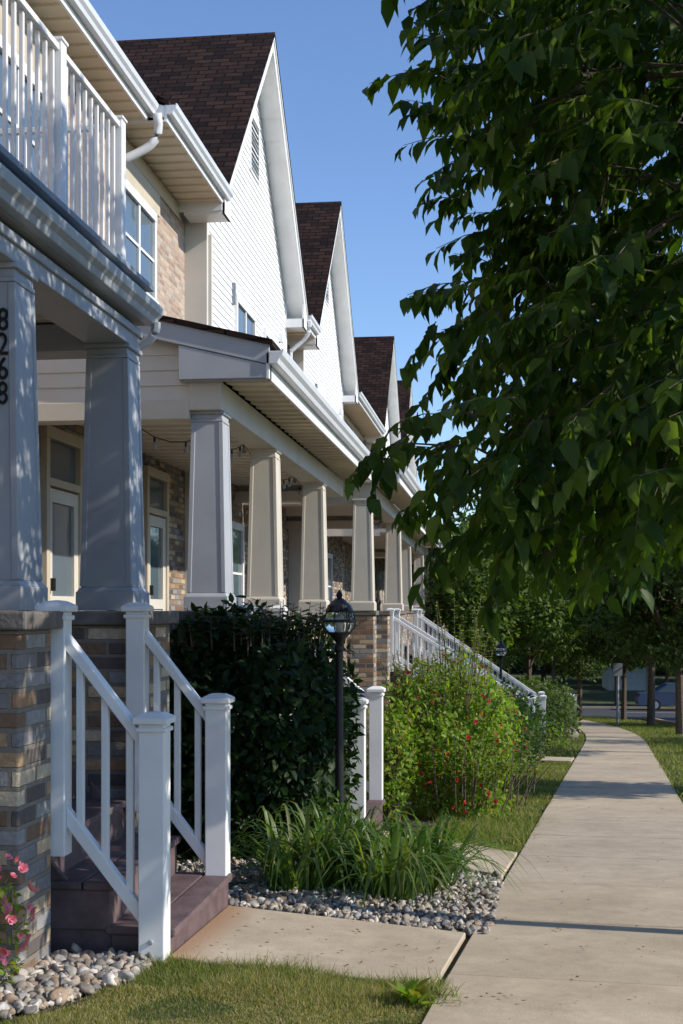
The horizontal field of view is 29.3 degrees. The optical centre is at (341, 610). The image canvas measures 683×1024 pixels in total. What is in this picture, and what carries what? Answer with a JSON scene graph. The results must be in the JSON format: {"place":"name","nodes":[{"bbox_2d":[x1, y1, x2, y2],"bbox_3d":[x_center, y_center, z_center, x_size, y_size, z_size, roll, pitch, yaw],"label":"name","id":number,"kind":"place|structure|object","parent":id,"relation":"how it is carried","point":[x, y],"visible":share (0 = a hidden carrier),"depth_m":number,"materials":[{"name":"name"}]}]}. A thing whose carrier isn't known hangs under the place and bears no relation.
{"place":"outdoors","nodes":[
{"label":"outdoors","id":0,"kind":"place"},
{"bbox_2d":[0,661,682,1023],"bbox_3d":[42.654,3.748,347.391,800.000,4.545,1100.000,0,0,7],"label":"ground","id":1,"kind":"structure","parent":0,"point":[596,693],"depth_m":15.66,"materials":[{"name":"green plant"}]},
{"bbox_2d":[0,0,240,975],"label":"brick townhouse","id":2,"kind":"structure","parent":1,"relation":"on","point":[76,96],"depth_m":7.88,"materials":[{"name":"white paint"}]},
{"bbox_2d":[36,600,234,962],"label":"porch stairs","id":3,"kind":"structure","parent":1,"relation":"on","point":[119,882],"depth_m":5.68,"materials":[{"name":"white paint"}]},
{"bbox_2d":[37,32,372,741],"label":"brick townhouse","id":4,"kind":"structure","parent":1,"relation":"on","point":[213,253],"depth_m":17.77,"materials":[{"name":"white paint"}]},
{"bbox_2d":[141,428,382,528],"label":"string lights","id":5,"kind":"object","parent":4,"relation":"attached to","point":[186,449],"visible":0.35,"depth_m":14.80,"materials":[{"name":"black metal"}]},
{"bbox_2d":[0,793,503,1023],"bbox_3d":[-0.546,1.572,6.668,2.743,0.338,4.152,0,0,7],"label":"gravel","id":6,"kind":"structure","parent":1,"relation":"on","point":[61,977],"depth_m":6.73,"materials":[{"name":"grey gravel"}]},
{"bbox_2d":[0,854,38,984],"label":"pink flower plant","id":7,"kind":"object","parent":6,"relation":"on","point":[7,908],"visible":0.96,"depth_m":5.03,"materials":[{"name":"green plant"}]},
{"bbox_2d":[170,593,367,863],"bbox_3d":[-0.623,0.917,9.106,1.550,2.088,1.613,0,0,7],"label":"dark shrub","id":8,"kind":"object","parent":6,"relation":"on","point":[271,668],"visible":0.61,"depth_m":8.62,"materials":[{"name":"green plant"}]},
{"bbox_2d":[179,795,453,901],"bbox_3d":[-0.094,1.362,7.720,1.346,0.576,1.928,0,0,33],"label":"daylily plant","id":9,"kind":"object","parent":6,"relation":"on","point":[283,853],"visible":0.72,"depth_m":7.42,"materials":[{"name":"green plant"}]},
{"bbox_2d":[293,787,376,867],"bbox_3d":[-0.053,1.421,7.999,0.576,0.673,0.391,0,0,7],"label":"shrub","id":10,"kind":"object","parent":6,"relation":"on","point":[320,801],"visible":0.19,"depth_m":8.01,"materials":[{"name":"green plant"}]},
{"bbox_2d":[323,590,355,818],"bbox_3d":[-0.013,0.782,8.424,0.216,1.835,0.216,0,0,7],"label":"lamp post","id":11,"kind":"object","parent":6,"relation":"on","point":[339,621],"visible":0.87,"depth_m":8.40,"materials":[{"name":"black metal"}]},
{"bbox_2d":[366,698,422,821],"bbox_3d":[0.422,1.348,11.615,0.585,1.150,0.708,0,0,7],"label":"shrub","id":12,"kind":"object","parent":6,"relation":"on","point":[395,793],"visible":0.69,"depth_m":11.49,"materials":[{"name":"green plant"}]},
{"bbox_2d":[302,807,544,911],"bbox_3d":[0.424,1.417,7.560,1.273,0.528,1.950,0,0,39],"label":"daylily plant","id":13,"kind":"object","parent":6,"relation":"on","point":[423,864],"visible":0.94,"depth_m":7.32,"materials":[{"name":"green plant"}]},
{"bbox_2d":[368,596,569,819],"bbox_3d":[1.034,0.978,12.133,1.750,2.254,1.800,0,0,-36],"label":"rose bush","id":14,"kind":"object","parent":6,"relation":"on","point":[441,756],"visible":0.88,"depth_m":11.88,"materials":[{"name":"green plant"}]},
{"bbox_2d":[233,605,385,832],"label":"porch stairs","id":15,"kind":"structure","parent":1,"relation":"on","point":[373,785],"depth_m":11.04,"materials":[{"name":"white paint"}]},
{"bbox_2d":[243,201,439,758],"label":"brick townhouse","id":16,"kind":"structure","parent":1,"relation":"on","point":[324,356],"depth_m":29.34,"materials":[{"name":"white paint"}]},
{"bbox_2d":[169,756,573,982],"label":"front walkway","id":17,"kind":"structure","parent":1,"relation":"on","point":[224,926],"depth_m":6.01,"materials":[{"name":"concrete"}]},
{"bbox_2d":[354,336,455,661],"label":"brick townhouse","id":18,"kind":"structure","parent":1,"relation":"on","point":[388,396],"depth_m":46.51,"materials":[{"name":"beige"}]},
{"bbox_2d":[386,976,437,1005],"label":"weed","id":19,"kind":"object","parent":1,"relation":"on","point":[407,991],"visible":1,"depth_m":4.99,"materials":[{"name":"green plant"}]},
{"bbox_2d":[386,608,535,741],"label":"porch stairs","id":20,"kind":"structure","parent":1,"relation":"on","point":[396,620],"depth_m":22.44,"materials":[{"name":"white paint"}]},
{"bbox_2d":[412,522,515,668],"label":"maple tree","id":21,"kind":"object","parent":1,"relation":"on","point":[462,526],"visible":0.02,"depth_m":59.98,"materials":[{"name":"green plant"}]},
{"bbox_2d":[404,609,546,741],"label":"porch stairs","id":22,"kind":"structure","parent":1,"relation":"on","point":[418,618],"depth_m":28.97,"materials":[{"name":"white paint"}]},
{"bbox_2d":[417,681,543,761],"bbox_3d":[1.860,1.818,18.467,2.035,1.767,2.858,0,0,7],"label":"shrub","id":23,"kind":"object","parent":1,"relation":"on","point":[527,705],"visible":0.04,"depth_m":18.22,"materials":[{"name":"green plant"}]},
{"bbox_2d":[422,688,545,795],"bbox_3d":[1.590,1.694,15.567,1.689,1.647,3.070,0,0,7],"label":"shrub","id":24,"kind":"object","parent":1,"relation":"on","point":[532,739],"visible":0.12,"depth_m":15.45,"materials":[{"name":"green plant"}]},
{"bbox_2d":[412,517,570,686],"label":"maple tree","id":25,"kind":"object","parent":1,"relation":"on","point":[470,589],"visible":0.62,"depth_m":43.05,"materials":[{"name":"green plant"}]},
{"bbox_2d":[495,640,506,679],"bbox_3d":[3.173,1.665,26.007,0.246,2.170,0.246,0,0,7],"label":"lamp post","id":26,"kind":"object","parent":1,"relation":"on","point":[500,651],"visible":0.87,"depth_m":25.95,"materials":[{"name":"black metal"}]},
{"bbox_2d":[344,0,682,641],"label":"street tree","id":27,"kind":"object","parent":1,"relation":"on","point":[601,122],"visible":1,"depth_m":5.51,"materials":[{"name":"green plant"}]},
{"bbox_2d":[489,681,549,765],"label":"shrub","id":28,"kind":"object","parent":1,"relation":"on","point":[537,751],"visible":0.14,"depth_m":20.92,"materials":[{"name":"green plant"}]},
{"bbox_2d":[487,690,571,750],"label":"shrub","id":29,"kind":"object","parent":1,"relation":"on","point":[557,731],"visible":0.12,"depth_m":26.73,"materials":[{"name":"green plant"}]},
{"bbox_2d":[459,527,601,688],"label":"maple tree","id":30,"kind":"object","parent":1,"relation":"on","point":[536,649],"depth_m":48.35,"materials":[{"name":"green plant"}]},
{"bbox_2d":[507,642,566,685],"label":"maple tree","id":31,"kind":"object","parent":1,"relation":"on","point":[552,666],"visible":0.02,"depth_m":75.24,"materials":[{"name":"green plant"}]},
{"bbox_2d":[505,673,579,725],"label":"shrub","id":32,"kind":"object","parent":1,"relation":"on","point":[535,685],"visible":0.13,"depth_m":40.15,"materials":[{"name":"green plant"}]},
{"bbox_2d":[521,683,582,739],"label":"shrub","id":33,"kind":"object","parent":1,"relation":"on","point":[559,707],"visible":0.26,"depth_m":32.79,"materials":[{"name":"green plant"}]},
{"bbox_2d":[438,487,671,682],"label":"distant trees","id":34,"kind":"object","parent":1,"relation":"on","point":[518,664],"visible":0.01,"depth_m":90.28,"materials":[{"name":"green plant"}]},
{"bbox_2d":[555,726,580,738],"bbox_3d":[5.806,3.301,35.709,1.437,0.732,5.685,0,0,7],"label":"boulder edging","id":35,"kind":"object","parent":1,"relation":"on","point":[575,735],"visible":0.06,"depth_m":32.94,"materials":[{"name":"stone"}]},
{"bbox_2d":[538,583,611,717],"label":"maple tree","id":36,"kind":"object","parent":1,"relation":"on","point":[581,666],"visible":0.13,"depth_m":56.75,"materials":[{"name":"green plant"}]},
{"bbox_2d":[558,613,670,719],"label":"maple tree","id":37,"kind":"object","parent":1,"relation":"on","point":[595,646],"visible":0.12,"depth_m":52.74,"materials":[{"name":"green plant"}]},
{"bbox_2d":[554,553,675,725],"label":"maple tree","id":38,"kind":"object","parent":1,"relation":"on","point":[651,700],"visible":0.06,"depth_m":44.91,"materials":[{"name":"green plant"}]},
{"bbox_2d":[613,663,621,722],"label":"sign post","id":39,"kind":"object","parent":1,"relation":"on","point":[617,670],"visible":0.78,"depth_m":47.09,"materials":[{"name":"grey metal"}]},
{"bbox_2d":[566,554,682,734],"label":"maple tree","id":40,"kind":"object","parent":1,"relation":"on","point":[663,618],"visible":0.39,"depth_m":36.03,"materials":[{"name":"green plant"}]},
{"bbox_2d":[602,658,647,690],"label":"white garage","id":41,"kind":"structure","parent":1,"relation":"on","point":[637,680],"depth_m":95.11,"materials":[{"name":"beige"}]},
{"bbox_2d":[599,638,657,705],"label":"maple tree","id":42,"kind":"object","parent":1,"relation":"on","point":[611,666],"depth_m":74.55,"materials":[{"name":"brown plant"}]},
{"bbox_2d":[656,658,674,682],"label":"maple tree","id":43,"kind":"object","parent":1,"relation":"on","point":[666,676],"visible":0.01,"depth_m":75.65,"materials":[{"name":"brown plant"}]},
{"bbox_2d":[658,558,682,592],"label":"maple tree","id":44,"kind":"object","parent":1,"relation":"on","point":[665,567],"visible":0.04,"depth_m":25.33,"materials":[{"name":"green plant"}]},
{"bbox_2d":[88,0,682,525],"label":"sky","id":45,"kind":"structure","parent":0,"point":[343,147],"materials":[{"name":"blue"}]},
{"bbox_2d":[421,720,682,1023],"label":"sidewalk","id":46,"kind":"structure","parent":0,"point":[613,957],"depth_m":6.97,"materials":[{"name":"concrete"}]},
{"bbox_2d":[217,784,656,1003],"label":"leaf litter","id":47,"kind":"object","parent":46,"relation":"on","point":[439,941],"visible":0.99,"depth_m":5.99,"materials":[{"name":"brown plant"}]},
{"bbox_2d":[572,706,674,725],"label":"road","id":48,"kind":"structure","parent":0,"point":[664,715],"depth_m":66.34,"materials":[{"name":"grey asphalt"}]},
{"bbox_2d":[634,682,674,710],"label":"parked car","id":49,"kind":"object","parent":48,"relation":"on","point":[664,694],"visible":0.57,"depth_m":69.20,"materials":[{"name":"blue metal"}]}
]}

